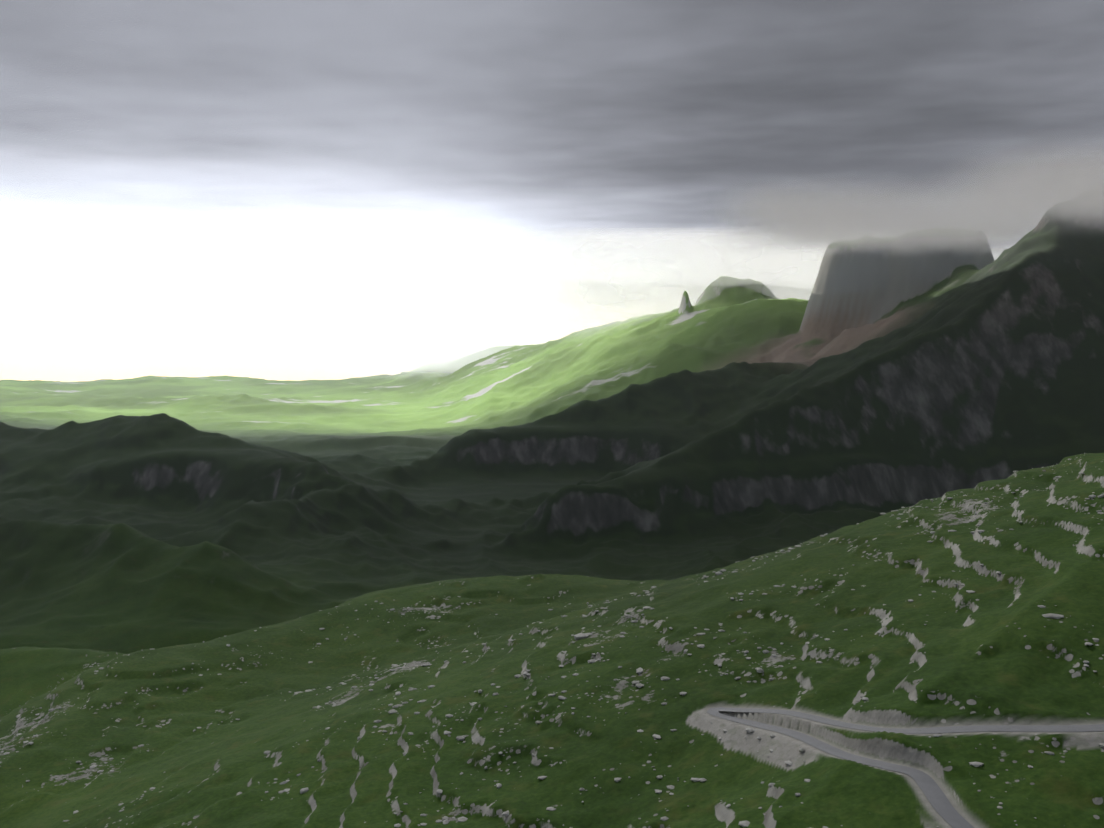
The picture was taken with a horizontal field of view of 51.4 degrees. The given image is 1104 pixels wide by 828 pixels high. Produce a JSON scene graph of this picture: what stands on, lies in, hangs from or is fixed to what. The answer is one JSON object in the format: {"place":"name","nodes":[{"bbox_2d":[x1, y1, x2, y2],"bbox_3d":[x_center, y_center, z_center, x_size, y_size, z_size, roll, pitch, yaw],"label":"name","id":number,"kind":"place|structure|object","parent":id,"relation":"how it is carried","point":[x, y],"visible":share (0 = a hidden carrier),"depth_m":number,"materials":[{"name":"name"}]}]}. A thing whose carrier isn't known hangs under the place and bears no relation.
{"place":"outdoors","nodes":[
{"label":"outdoors","id":0,"kind":"place"},
{"bbox_2d":[287,323,597,390],"bbox_3d":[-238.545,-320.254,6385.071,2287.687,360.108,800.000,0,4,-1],"label":"cloud","id":1,"kind":"structure","parent":0,"point":[420,356],"depth_m":6363.19,"materials":[{"name":"white"}]},
{"bbox_2d":[1,39,1100,322],"bbox_3d":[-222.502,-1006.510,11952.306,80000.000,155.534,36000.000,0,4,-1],"label":"cloud","id":2,"kind":"structure","parent":0,"point":[557,279],"depth_m":3151.53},
{"bbox_2d":[0,188,1103,827],"bbox_3d":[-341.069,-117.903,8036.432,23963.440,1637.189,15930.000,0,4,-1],"label":"terrain","id":3,"kind":"structure","parent":0,"point":[906,658],"depth_m":869.22,"materials":[{"name":"green plant"}]},
{"bbox_2d":[0,459,1103,827],"bbox_3d":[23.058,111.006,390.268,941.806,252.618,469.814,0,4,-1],"label":"rocks","id":4,"kind":"object","parent":3,"relation":"on","point":[634,683],"visible":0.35,"depth_m":343.44,"materials":[{"name":"stone"}]},
{"bbox_2d":[0,0,1103,277],"bbox_3d":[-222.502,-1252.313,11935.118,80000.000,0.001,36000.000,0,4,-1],"label":"cloud","id":5,"kind":"structure","parent":0,"point":[290,30],"depth_m":2136.53,"materials":[{"name":"grey"}]},
{"bbox_2d":[487,228,967,372],"bbox_3d":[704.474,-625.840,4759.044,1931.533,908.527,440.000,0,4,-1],"label":"cloud","id":6,"kind":"structure","parent":0,"point":[762,271],"depth_m":4685.12,"materials":[{"name":"white"}]},
{"bbox_2d":[541,248,1007,336],"bbox_3d":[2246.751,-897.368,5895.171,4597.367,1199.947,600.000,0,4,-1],"label":"cloud","id":7,"kind":"structure","parent":0,"point":[995,255],"depth_m":5584.06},
{"bbox_2d":[691,173,1103,286],"bbox_3d":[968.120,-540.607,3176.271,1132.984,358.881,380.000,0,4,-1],"label":"cloud","id":8,"kind":"structure","parent":0,"point":[841,227],"depth_m":3135.30,"materials":[{"name":"grey"}]},
{"bbox_2d":[707,707,1103,827],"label":"road","id":9,"kind":"structure","parent":0,"point":[942,806],"depth_m":245.96,"materials":[{"name":"grey asphalt"}]},
{"bbox_2d":[916,128,1103,264],"bbox_3d":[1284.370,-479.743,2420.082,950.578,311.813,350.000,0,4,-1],"label":"cloud","id":10,"kind":"structure","parent":0,"point":[1079,189],"depth_m":2447.27,"materials":[{"name":"grey"}]}
]}

